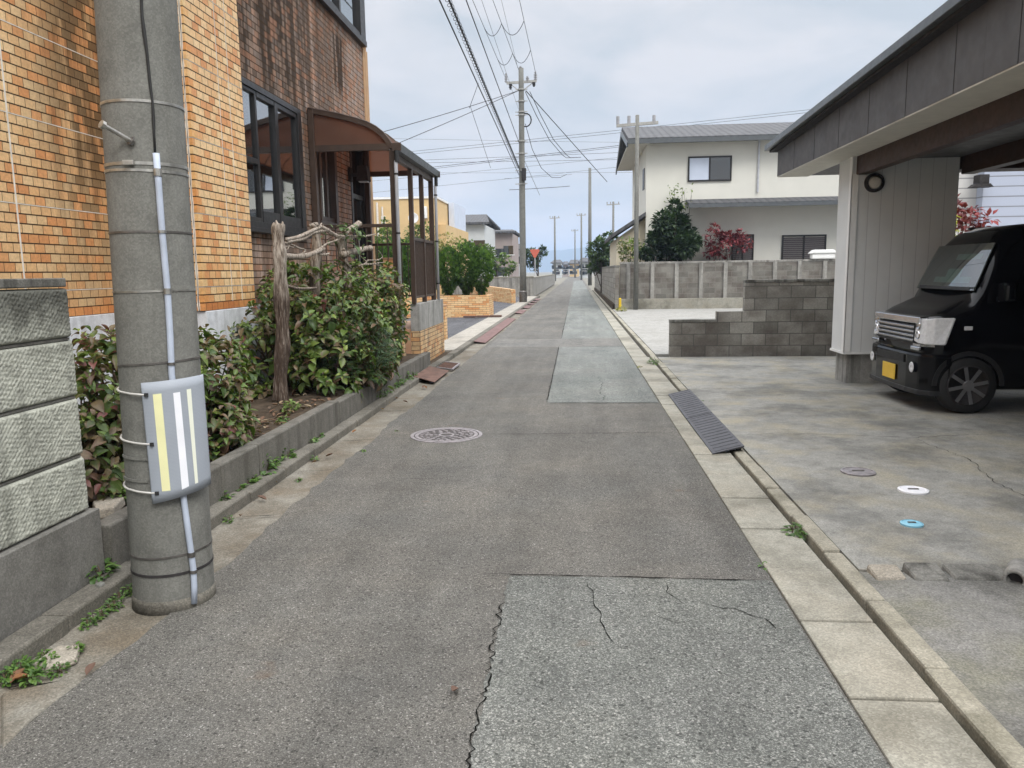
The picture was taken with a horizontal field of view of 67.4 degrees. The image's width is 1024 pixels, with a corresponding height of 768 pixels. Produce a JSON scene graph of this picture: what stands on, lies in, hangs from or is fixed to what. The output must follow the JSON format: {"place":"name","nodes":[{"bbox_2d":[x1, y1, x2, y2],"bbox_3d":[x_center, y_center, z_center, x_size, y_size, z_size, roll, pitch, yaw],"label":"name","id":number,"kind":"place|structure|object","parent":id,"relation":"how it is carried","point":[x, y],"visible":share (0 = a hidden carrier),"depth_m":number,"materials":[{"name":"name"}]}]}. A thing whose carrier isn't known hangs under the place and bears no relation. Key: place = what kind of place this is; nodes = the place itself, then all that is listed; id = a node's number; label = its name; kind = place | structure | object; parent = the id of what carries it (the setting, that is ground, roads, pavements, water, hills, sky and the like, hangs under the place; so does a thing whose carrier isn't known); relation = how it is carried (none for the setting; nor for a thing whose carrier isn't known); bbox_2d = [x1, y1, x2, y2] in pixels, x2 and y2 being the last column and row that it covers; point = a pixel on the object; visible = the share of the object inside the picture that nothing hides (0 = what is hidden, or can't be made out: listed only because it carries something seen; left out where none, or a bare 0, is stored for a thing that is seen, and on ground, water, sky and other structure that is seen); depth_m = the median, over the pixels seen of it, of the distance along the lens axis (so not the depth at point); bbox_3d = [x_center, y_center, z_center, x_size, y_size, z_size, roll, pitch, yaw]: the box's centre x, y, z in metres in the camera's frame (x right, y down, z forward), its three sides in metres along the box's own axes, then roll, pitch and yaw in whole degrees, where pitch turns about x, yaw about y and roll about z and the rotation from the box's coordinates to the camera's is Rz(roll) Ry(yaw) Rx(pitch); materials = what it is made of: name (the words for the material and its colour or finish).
{"place":"outdoors","nodes":[
{"label":"outdoors","id":0,"kind":"place"},
{"bbox_2d":[88,353,420,519],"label":"garden soil","id":1,"kind":"structure","parent":0,"point":[261,406],"depth_m":7.42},
{"bbox_2d":[71,324,126,507],"bbox_3d":[-2.498,0.237,4.550,0.755,1.172,1.153,0,8,5],"label":"hydrangea bush","id":2,"kind":"object","parent":1,"relation":"on","point":[101,429],"visible":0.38,"depth_m":4.37,"materials":[{"name":"green plant"}]},
{"bbox_2d":[92,496,124,518],"bbox_3d":[-2.196,0.668,4.200,0.163,0.050,0.271,-6,10,-33],"label":"loose stone","id":3,"kind":"object","parent":1,"relation":"on","point":[108,506],"visible":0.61,"depth_m":4.16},
{"bbox_2d":[198,324,261,460],"bbox_3d":[-2.289,0.061,5.683,0.822,1.026,1.307,0,8,5],"label":"hydrangea bush","id":4,"kind":"object","parent":1,"relation":"on","point":[226,400],"visible":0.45,"depth_m":5.54,"materials":[{"name":"green plant"}]},
{"bbox_2d":[211,390,344,455],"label":"leaf litter","id":5,"kind":"object","parent":1,"relation":"on","point":[273,414],"visible":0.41,"depth_m":7.06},
{"bbox_2d":[230,256,412,402],"bbox_3d":[-2.157,-0.724,9.198,1.670,1.608,3.017,0,8,5],"label":"hydrangea bush","id":6,"kind":"object","parent":1,"relation":"on","point":[364,305],"visible":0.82,"depth_m":8.31,"materials":[{"name":"green plant"}]},
{"bbox_2d":[271,220,383,401],"bbox_3d":[-2.030,-0.893,8.550,0.524,1.881,2.094,1,8,12],"label":"driftwood trellis","id":7,"kind":"object","parent":1,"relation":"on","point":[281,297],"visible":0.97,"depth_m":7.69,"materials":[{"name":"wood"}]},
{"bbox_2d":[320,222,370,258],"bbox_3d":[-1.889,-1.626,8.736,0.580,0.412,0.247,0,8,5],"label":"climbing vine","id":8,"kind":"object","parent":7,"relation":"attached to","point":[341,228],"visible":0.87,"depth_m":8.71,"materials":[{"name":"green plant"}]},
{"bbox_2d":[316,315,403,386],"bbox_3d":[-1.714,-0.400,8.570,1.042,0.853,1.197,0,8,5],"label":"nandina shrub","id":9,"kind":"object","parent":1,"relation":"on","point":[383,351],"visible":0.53,"depth_m":8.38,"materials":[{"name":"green plant"}]},
{"bbox_2d":[430,352,448,363],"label":"verge","id":10,"kind":"structure","parent":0,"point":[439,357],"depth_m":13.60,"materials":[{"name":"concrete"}]},
{"bbox_2d":[0,278,104,640],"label":"block wall","id":11,"kind":"structure","parent":10,"relation":"on","point":[51,549],"depth_m":3.38,"materials":[{"name":"concrete"}]},
{"bbox_2d":[0,0,375,410],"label":"brick building","id":12,"kind":"structure","parent":10,"relation":"on","point":[259,77],"depth_m":7.62,"materials":[{"name":"brick"}]},
{"bbox_2d":[241,76,311,238],"bbox_3d":[-2.959,-2.722,9.567,0.160,1.710,2.070,0,8,5],"label":"window","id":13,"kind":"structure","parent":12,"relation":"in","point":[272,126],"depth_m":9.57,"materials":[{"name":"glass"}]},
{"bbox_2d":[317,152,339,224],"bbox_3d":[-2.813,-3.127,11.569,0.120,1.490,0.840,0,8,5],"label":"window","id":14,"kind":"structure","parent":12,"relation":"in","point":[326,161],"depth_m":11.66,"materials":[{"name":"glass"}]},
{"bbox_2d":[349,151,366,286],"bbox_3d":[-2.682,-2.587,13.392,0.154,3.090,0.860,0,8,5],"label":"door","id":15,"kind":"structure","parent":12,"relation":"in","point":[356,158],"depth_m":13.46,"materials":[{"name":"glass"}]},
{"bbox_2d":[307,107,439,360],"bbox_3d":[-2.059,-2.318,12.373,1.335,3.574,3.137,0,8,5],"label":"entrance canopy","id":16,"kind":"object","parent":12,"relation":"attached to","point":[385,154],"visible":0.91,"depth_m":11.05,"materials":[{"name":"brown metal"}]},
{"bbox_2d":[101,400,339,570],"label":"retaining wall","id":17,"kind":"structure","parent":10,"relation":"on","point":[233,471],"depth_m":5.43,"materials":[{"name":"concrete"}]},
{"bbox_2d":[0,295,539,679],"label":"kerb","id":18,"kind":"structure","parent":10,"relation":"on","point":[51,626],"depth_m":3.80,"materials":[{"name":"concrete"}]},
{"bbox_2d":[85,557,121,584],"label":"weed","id":19,"kind":"object","parent":18,"relation":"on","point":[99,578],"visible":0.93,"depth_m":3.72,"materials":[{"name":"green plant"}]},
{"bbox_2d":[335,352,430,422],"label":"retaining wall","id":20,"kind":"structure","parent":10,"relation":"on","point":[351,404],"depth_m":8.75,"materials":[{"name":"concrete"}]},
{"bbox_2d":[405,321,411,353],"bbox_3d":[-2.003,-0.684,13.203,1.208,0.640,2.595,0,8,5],"label":"porch step","id":21,"kind":"object","parent":10,"relation":"on","point":[408,343],"visible":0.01,"depth_m":12.30,"materials":[{"name":"brick"}]},
{"bbox_2d":[410,299,444,360],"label":"porch wall","id":22,"kind":"structure","parent":10,"relation":"on","point":[427,326],"depth_m":12.94,"materials":[{"name":"concrete"}]},
{"bbox_2d":[0,275,890,767],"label":"road","id":23,"kind":"structure","parent":0,"point":[344,617],"depth_m":3.85,"materials":[{"name":"asphalt"}]},
{"bbox_2d":[0,298,542,744],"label":"gutter","id":24,"kind":"object","parent":23,"relation":"on","point":[112,634],"visible":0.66,"depth_m":4.72,"materials":[{"name":"concrete"}]},
{"bbox_2d":[0,665,17,687],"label":"weed","id":25,"kind":"object","parent":24,"relation":"on","point":[5,681],"visible":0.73,"depth_m":2.88,"materials":[{"name":"green plant"}]},
{"bbox_2d":[5,656,38,683],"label":"weed","id":26,"kind":"object","parent":24,"relation":"on","point":[29,664],"visible":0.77,"depth_m":2.96,"materials":[{"name":"green plant"}]},
{"bbox_2d":[18,667,45,688],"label":"weed","id":27,"kind":"object","parent":24,"relation":"on","point":[32,680],"visible":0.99,"depth_m":2.90,"materials":[{"name":"green plant"}]},
{"bbox_2d":[1,678,80,747],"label":"broken slab","id":28,"kind":"structure","parent":24,"relation":"on","point":[21,709],"depth_m":2.73,"materials":[{"name":"concrete"}]},
{"bbox_2d":[36,651,60,673],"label":"weed","id":29,"kind":"object","parent":24,"relation":"on","point":[44,663],"visible":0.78,"depth_m":3.00,"materials":[{"name":"green plant"}]},
{"bbox_2d":[34,646,79,673],"bbox_3d":[-1.794,1.092,3.050,0.144,0.032,0.183,0,8,5],"label":"loose stone","id":30,"kind":"object","parent":24,"relation":"on","point":[70,654],"visible":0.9,"depth_m":3.03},
{"bbox_2d":[45,662,71,680],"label":"weed","id":31,"kind":"object","parent":24,"relation":"on","point":[56,673],"visible":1,"depth_m":2.96,"materials":[{"name":"green plant"}]},
{"bbox_2d":[414,366,447,381],"bbox_3d":[-1.169,-0.151,11.206,0.340,0.053,1.448,0,8,5],"label":"ramp plate","id":32,"kind":"object","parent":24,"relation":"on","point":[432,374],"visible":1,"depth_m":11.13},
{"bbox_2d":[437,361,459,369],"bbox_3d":[-1.027,-0.296,12.314,0.330,0.020,1.023,0,8,5],"label":"drain grate","id":33,"kind":"object","parent":24,"relation":"on","point":[446,365],"visible":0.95,"depth_m":12.26,"materials":[{"name":"metal"}]},
{"bbox_2d":[410,427,481,442],"bbox_3d":[-0.612,0.484,7.176,0.670,0.026,0.670,0,8,5],"label":"manhole cover","id":34,"kind":"object","parent":23,"relation":"on","point":[446,435],"visible":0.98,"depth_m":7.16,"materials":[{"name":"metal"}]},
{"bbox_2d":[465,601,504,767],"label":"road crack","id":35,"kind":"object","parent":23,"relation":"on","point":[470,765],"visible":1,"depth_m":2.75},
{"bbox_2d":[487,338,622,346],"bbox_3d":[0.921,-0.877,16.275,2.746,0.001,1.900,0,8,5],"label":"road patch","id":36,"kind":"object","parent":23,"relation":"on","point":[606,342],"visible":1,"depth_m":16.20,"materials":[{"name":"asphalt"}]},
{"bbox_2d":[562,281,617,338],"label":"road patch","id":37,"kind":"object","parent":23,"relation":"on","point":[585,317],"visible":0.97,"depth_m":23.97,"materials":[{"name":"asphalt"}]},
{"bbox_2d":[547,346,658,402],"bbox_3d":[1.302,-0.264,12.033,1.281,0.001,6.580,0,8,5],"label":"road patch","id":38,"kind":"object","parent":23,"relation":"on","point":[581,374],"visible":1,"depth_m":10.77,"materials":[{"name":"asphalt"}]},
{"bbox_2d":[491,573,740,579],"bbox_3d":[0.520,0.949,3.781,1.320,0.001,0.020,0,8,5],"label":"road crack","id":39,"kind":"object","parent":23,"relation":"on","point":[621,576],"visible":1,"depth_m":3.78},
{"bbox_2d":[467,576,887,767],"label":"road patch","id":40,"kind":"object","parent":23,"relation":"on","point":[727,684],"visible":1,"depth_m":2.80,"materials":[{"name":"asphalt"}]},
{"bbox_2d":[405,297,518,337],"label":"parking lot","id":41,"kind":"structure","parent":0,"point":[456,325],"depth_m":23.70,"materials":[{"name":"concrete"}]},
{"bbox_2d":[374,216,391,265],"bbox_3d":[-5.861,-5.377,34.291,1.720,4.113,1.564,0,8,5],"label":"pale tree","id":42,"kind":"object","parent":41,"relation":"on","point":[380,231],"visible":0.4,"depth_m":33.80,"materials":[{"name":"green plant"}]},
{"bbox_2d":[400,221,434,239],"bbox_3d":[-4.155,-5.082,33.091,1.945,3.828,1.487,-4,9,-22],"label":"pale tree","id":43,"kind":"object","parent":41,"relation":"on","point":[417,227],"visible":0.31,"depth_m":32.87,"materials":[{"name":"green plant"}]},
{"bbox_2d":[381,294,493,317],"bbox_3d":[-4.503,-2.663,26.429,7.630,0.730,1.350,0,8,5],"label":"brick planter","id":44,"kind":"object","parent":41,"relation":"on","point":[459,305],"visible":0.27,"depth_m":25.52,"materials":[{"name":"brick"}]},
{"bbox_2d":[375,238,390,292],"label":"conifer shrub","id":45,"kind":"object","parent":44,"relation":"in","point":[379,249],"visible":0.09,"depth_m":25.86,"materials":[{"name":"green plant"}]},
{"bbox_2d":[378,235,410,292],"bbox_3d":[-3.968,-3.954,26.245,1.329,2.296,1.298,-2,8,-8],"label":"conifer shrub","id":46,"kind":"object","parent":44,"relation":"in","point":[390,247],"visible":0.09,"depth_m":25.94,"materials":[{"name":"green plant"}]},
{"bbox_2d":[401,238,410,293],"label":"conifer shrub","id":47,"kind":"object","parent":44,"relation":"in","point":[405,275],"visible":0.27,"depth_m":25.75,"materials":[{"name":"green plant"}]},
{"bbox_2d":[435,244,464,295],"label":"conifer shrub","id":48,"kind":"object","parent":44,"relation":"in","point":[448,286],"visible":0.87,"depth_m":25.78,"materials":[{"name":"green plant"}]},
{"bbox_2d":[449,239,482,294],"bbox_3d":[-1.602,-3.887,26.015,1.242,2.143,1.271,2,9,20],"label":"conifer shrub","id":49,"kind":"object","parent":44,"relation":"in","point":[467,252],"visible":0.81,"depth_m":25.77,"materials":[{"name":"green plant"}]},
{"bbox_2d":[466,243,495,294],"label":"conifer shrub","id":50,"kind":"object","parent":44,"relation":"in","point":[480,285],"visible":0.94,"depth_m":25.72,"materials":[{"name":"green plant"}]},
{"bbox_2d":[438,232,463,279],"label":"yellow bush","id":51,"kind":"object","parent":41,"relation":"on","point":[440,244],"visible":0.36,"depth_m":30.93,"materials":[{"name":"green plant"}]},
{"bbox_2d":[470,286,515,302],"bbox_3d":[-1.225,-4.873,40.882,0.200,0.830,9.697,-3,9,-15],"label":"brick planter","id":52,"kind":"object","parent":41,"relation":"on","point":[505,295],"visible":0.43,"depth_m":37.88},
{"bbox_2d":[466,214,499,276],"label":"house","id":53,"kind":"structure","parent":0,"point":[481,228],"depth_m":67.58,"materials":[{"name":"paint"}]},
{"bbox_2d":[444,296,535,351],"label":"pavement","id":54,"kind":"structure","parent":0,"point":[454,342],"depth_m":19.74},
{"bbox_2d":[504,66,536,301],"bbox_3d":[0.473,-9.293,36.265,1.515,10.901,0.490,0,8,5],"label":"utility pole","id":55,"kind":"object","parent":54,"relation":"on","point":[522,217],"visible":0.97,"depth_m":36.11,"materials":[{"name":"concrete"}]},
{"bbox_2d":[439,0,518,174],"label":"overhead wire","id":56,"kind":"object","parent":55,"relation":"attached to","point":[472,73],"visible":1,"depth_m":17.14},
{"bbox_2d":[448,0,519,169],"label":"overhead wire","id":57,"kind":"object","parent":55,"relation":"attached to","point":[452,8],"visible":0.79,"depth_m":17.37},
{"bbox_2d":[445,0,519,168],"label":"spiral hanger","id":58,"kind":"object","parent":57,"relation":"attached to","point":[480,80],"visible":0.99,"depth_m":18.88,"materials":[{"name":"metal"}]},
{"bbox_2d":[466,0,518,141],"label":"overhead wire","id":59,"kind":"object","parent":55,"relation":"attached to","point":[489,63],"visible":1,"depth_m":21.82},
{"bbox_2d":[412,109,809,151],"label":"overhead wire","id":60,"kind":"object","parent":55,"relation":"attached to","point":[607,131],"visible":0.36,"depth_m":53.70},
{"bbox_2d":[495,229,518,276],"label":"house","id":61,"kind":"structure","parent":0,"point":[506,241],"depth_m":79.24,"materials":[{"name":"paint"}]},
{"bbox_2d":[551,260,563,277],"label":"distant house","id":62,"kind":"structure","parent":0,"point":[559,263],"depth_m":187.67,"materials":[{"name":"tile"}]},
{"bbox_2d":[526,271,594,297],"bbox_3d":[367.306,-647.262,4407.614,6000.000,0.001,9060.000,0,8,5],"label":"ground","id":63,"kind":"structure","parent":0,"point":[545,292],"depth_m":121.78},
{"bbox_2d":[94,0,216,615],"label":"utility pole","id":64,"kind":"object","parent":63,"relation":"on","point":[141,124],"visible":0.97,"depth_m":3.29,"materials":[{"name":"concrete"}]},
{"bbox_2d":[116,374,210,503],"bbox_3d":[-1.601,0.240,3.438,0.414,0.556,0.203,1,9,14],"label":"reflective wrap","id":65,"kind":"object","parent":64,"relation":"attached to","point":[175,422],"visible":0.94,"depth_m":3.37,"materials":[{"name":"plastic"}]},
{"bbox_2d":[373,196,468,294],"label":"tan building","id":66,"kind":"structure","parent":63,"relation":"on","point":[451,217],"depth_m":44.92,"materials":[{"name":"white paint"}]},
{"bbox_2d":[479,243,517,276],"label":"hedge tree","id":67,"kind":"object","parent":63,"relation":"on","point":[509,270],"visible":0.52,"depth_m":51.42,"materials":[{"name":"green plant"}]},
{"bbox_2d":[452,274,554,296],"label":"concrete wall","id":68,"kind":"structure","parent":63,"relation":"on","point":[535,285],"depth_m":46.23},
{"bbox_2d":[526,244,548,275],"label":"corner tree","id":69,"kind":"object","parent":63,"relation":"on","point":[536,261],"visible":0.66,"depth_m":74.08,"materials":[{"name":"green plant"}]},
{"bbox_2d":[550,216,559,280],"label":"utility pole","id":70,"kind":"object","parent":63,"relation":"on","point":[554,245],"visible":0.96,"depth_m":117.92,"materials":[{"name":"concrete"}]},
{"bbox_2d":[568,260,579,276],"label":"distant house","id":71,"kind":"structure","parent":63,"relation":"on","point":[571,266],"depth_m":207.09,"materials":[{"name":"tile"}]},
{"bbox_2d":[588,168,591,285],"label":"utility pole","id":72,"kind":"object","parent":63,"relation":"on","point":[589,222],"visible":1,"depth_m":77.90,"materials":[{"name":"concrete"}]},
{"bbox_2d":[669,278,835,356],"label":"stepped block wall","id":73,"kind":"structure","parent":63,"relation":"on","point":[784,317],"depth_m":13.00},
{"bbox_2d":[588,290,995,767],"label":"gutter","id":74,"kind":"object","parent":63,"relation":"on","point":[907,719],"visible":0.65,"depth_m":3.19,"materials":[{"name":"concrete"}]},
{"bbox_2d":[668,389,711,418],"bbox_3d":[1.949,0.241,8.499,0.265,0.129,1.609,0,8,5],"label":"ramp plate","id":75,"kind":"object","parent":74,"relation":"on","point":[689,403],"visible":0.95,"depth_m":8.38,"materials":[{"name":"metal"}]},
{"bbox_2d":[687,413,743,453],"bbox_3d":[1.823,0.464,6.986,0.265,0.129,1.539,0,8,5],"label":"ramp plate","id":76,"kind":"object","parent":74,"relation":"on","point":[714,433],"visible":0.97,"depth_m":6.82,"materials":[{"name":"metal"}]},
{"bbox_2d":[781,522,807,540],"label":"grass tuft","id":77,"kind":"object","parent":74,"relation":"on","point":[798,534],"visible":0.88,"depth_m":4.35,"materials":[{"name":"green plant"}]},
{"bbox_2d":[592,290,1023,767],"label":"kerb","id":78,"kind":"structure","parent":63,"relation":"on","point":[993,739],"depth_m":3.16,"materials":[{"name":"concrete"}]},
{"bbox_2d":[526,247,601,271],"bbox_3d":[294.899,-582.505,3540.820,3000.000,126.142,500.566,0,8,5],"label":"hills","id":79,"kind":"structure","parent":0,"point":[561,255],"depth_m":3487.27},
{"bbox_2d":[594,287,614,308],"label":"house yard","id":80,"kind":"structure","parent":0,"point":[611,304],"depth_m":36.41,"materials":[{"name":"concrete"}]},
{"bbox_2d":[585,230,617,292],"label":"roadside tree","id":81,"kind":"object","parent":80,"relation":"on","point":[599,258],"visible":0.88,"depth_m":43.99,"materials":[{"name":"green plant"}]},
{"bbox_2d":[595,265,619,308],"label":"roadside block wall","id":82,"kind":"structure","parent":80,"relation":"on","point":[610,282],"depth_m":33.09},
{"bbox_2d":[616,236,644,261],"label":"garden shrub","id":83,"kind":"object","parent":80,"relation":"on","point":[625,248],"visible":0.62,"depth_m":29.66,"materials":[{"name":"green plant"}]},
{"bbox_2d":[639,197,702,261],"bbox_3d":[6.182,-5.131,29.723,2.474,4.190,2.501,2,9,18],"label":"garden tree","id":84,"kind":"object","parent":80,"relation":"on","point":[684,242],"visible":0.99,"depth_m":29.21,"materials":[{"name":"green plant"}]},
{"bbox_2d":[605,122,838,297],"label":"white house","id":85,"kind":"structure","parent":80,"relation":"on","point":[729,171],"depth_m":30.12,"materials":[{"name":"paint"}]},
{"bbox_2d":[688,155,731,181],"bbox_3d":[7.732,-8.419,30.033,1.682,0.955,0.059,0,8,5],"label":"window","id":86,"kind":"structure","parent":85,"relation":"in","point":[700,168],"depth_m":30.03,"materials":[{"name":"glass"}]},
{"bbox_2d":[731,234,753,259],"bbox_3d":[9.117,-5.377,30.365,0.856,1.055,0.059,0,8,5],"label":"window","id":87,"kind":"structure","parent":85,"relation":"in","point":[749,255],"depth_m":30.38,"materials":[{"name":"glass"}]},
{"bbox_2d":[781,234,826,261],"bbox_3d":[11.463,-5.314,30.179,1.695,1.083,0.059,0,8,5],"label":"window","id":88,"kind":"structure","parent":85,"relation":"in","point":[803,245],"depth_m":30.15,"materials":[{"name":"metal"}]},
{"bbox_2d":[702,221,753,260],"bbox_3d":[8.334,-4.671,29.721,2.068,3.211,1.447,0,8,5],"label":"red maple","id":89,"kind":"object","parent":80,"relation":"on","point":[730,240],"visible":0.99,"depth_m":29.57,"materials":[{"name":"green plant"}]},
{"bbox_2d":[364,0,946,250],"label":"sky","id":90,"kind":"structure","parent":0,"point":[596,62],"materials":[{"name":"white"}]},
{"bbox_2d":[612,308,742,357],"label":"forecourt","id":91,"kind":"structure","parent":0,"point":[649,328],"depth_m":22.89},
{"bbox_2d":[616,115,657,309],"bbox_3d":[4.586,-6.246,28.313,1.512,7.045,0.190,0,8,5],"label":"utility pole","id":92,"kind":"object","parent":91,"relation":"on","point":[637,124],"visible":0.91,"depth_m":28.17,"materials":[{"name":"concrete"}]},
{"bbox_2d":[620,259,834,308],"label":"long block wall","id":93,"kind":"structure","parent":91,"relation":"on","point":[689,284],"depth_m":28.83,"materials":[{"name":"concrete"}]},
{"bbox_2d":[808,249,835,258],"bbox_3d":[11.484,-4.795,28.408,0.970,0.338,0.380,0,8,5],"label":"planter","id":94,"kind":"object","parent":93,"relation":"on","point":[822,254],"depth_m":28.26,"materials":[{"name":"white paint"}]},
{"bbox_2d":[955,193,999,234],"bbox_3d":[9.464,-2.426,16.061,1.297,3.084,1.174,0,8,5],"label":"red shrub","id":95,"kind":"object","parent":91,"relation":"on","point":[965,219],"visible":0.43,"depth_m":15.80,"materials":[{"name":"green plant"}]},
{"bbox_2d":[658,356,1023,571],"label":"driveway","id":96,"kind":"structure","parent":0,"point":[965,510],"depth_m":6.12,"materials":[{"name":"concrete"}]},
{"bbox_2d":[840,467,875,476],"bbox_3d":[2.517,0.634,5.584,0.240,0.017,0.240,0,8,5],"label":"valve cover","id":97,"kind":"object","parent":96,"relation":"on","point":[859,471],"visible":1,"depth_m":5.56,"materials":[{"name":"metal"}]},
{"bbox_2d":[764,0,1023,382],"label":"carport","id":98,"kind":"object","parent":96,"relation":"on","point":[898,136],"visible":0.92,"depth_m":8.74,"materials":[{"name":"metal"}]},
{"bbox_2d":[900,519,923,527],"bbox_3d":[2.311,0.805,4.439,0.124,0.017,0.124,0,8,5],"label":"access cap","id":99,"kind":"object","parent":96,"relation":"on","point":[909,523],"visible":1,"depth_m":4.42,"materials":[{"name":"plastic"}]},
{"bbox_2d":[897,485,929,494],"bbox_3d":[2.667,0.702,5.104,0.190,0.017,0.190,0,8,5],"label":"access cap","id":100,"kind":"object","parent":96,"relation":"on","point":[913,490],"visible":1,"depth_m":5.08,"materials":[{"name":"plastic"}]},
{"bbox_2d":[870,224,1023,412],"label":"black van","id":101,"kind":"object","parent":96,"relation":"on","point":[949,335],"visible":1,"depth_m":7.68,"materials":[{"name":"black"}]},
{"bbox_2d":[860,571,1023,747],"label":"old pavement","id":102,"kind":"structure","parent":0,"point":[970,633],"depth_m":3.16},
{"bbox_2d":[866,564,905,580],"bbox_3d":[1.821,0.931,3.725,0.159,0.067,0.148,0,8,5],"label":"concrete lump","id":103,"kind":"object","parent":102,"relation":"on","point":[880,572],"visible":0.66,"depth_m":3.72,"materials":[{"name":"concrete"}]},
{"bbox_2d":[902,562,949,581],"bbox_3d":[2.000,0.928,3.697,0.177,0.077,0.190,0,8,5],"label":"concrete lump","id":104,"kind":"object","parent":102,"relation":"on","point":[917,571],"visible":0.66,"depth_m":3.70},
{"bbox_2d":[942,563,1010,580],"bbox_3d":[2.241,0.926,3.704,0.276,0.071,0.156,0,8,5],"label":"concrete lump","id":105,"kind":"object","parent":102,"relation":"on","point":[987,572],"visible":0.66,"depth_m":3.69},
{"bbox_2d":[1002,558,1023,584],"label":"drain pipe","id":106,"kind":"object","parent":102,"relation":"on","point":[1014,570],"visible":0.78,"depth_m":3.64,"materials":[{"name":"plastic"}]},
{"bbox_2d":[955,171,1023,234],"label":"sided house","id":107,"kind":"structure","parent":0,"point":[1002,193],"depth_m":18.65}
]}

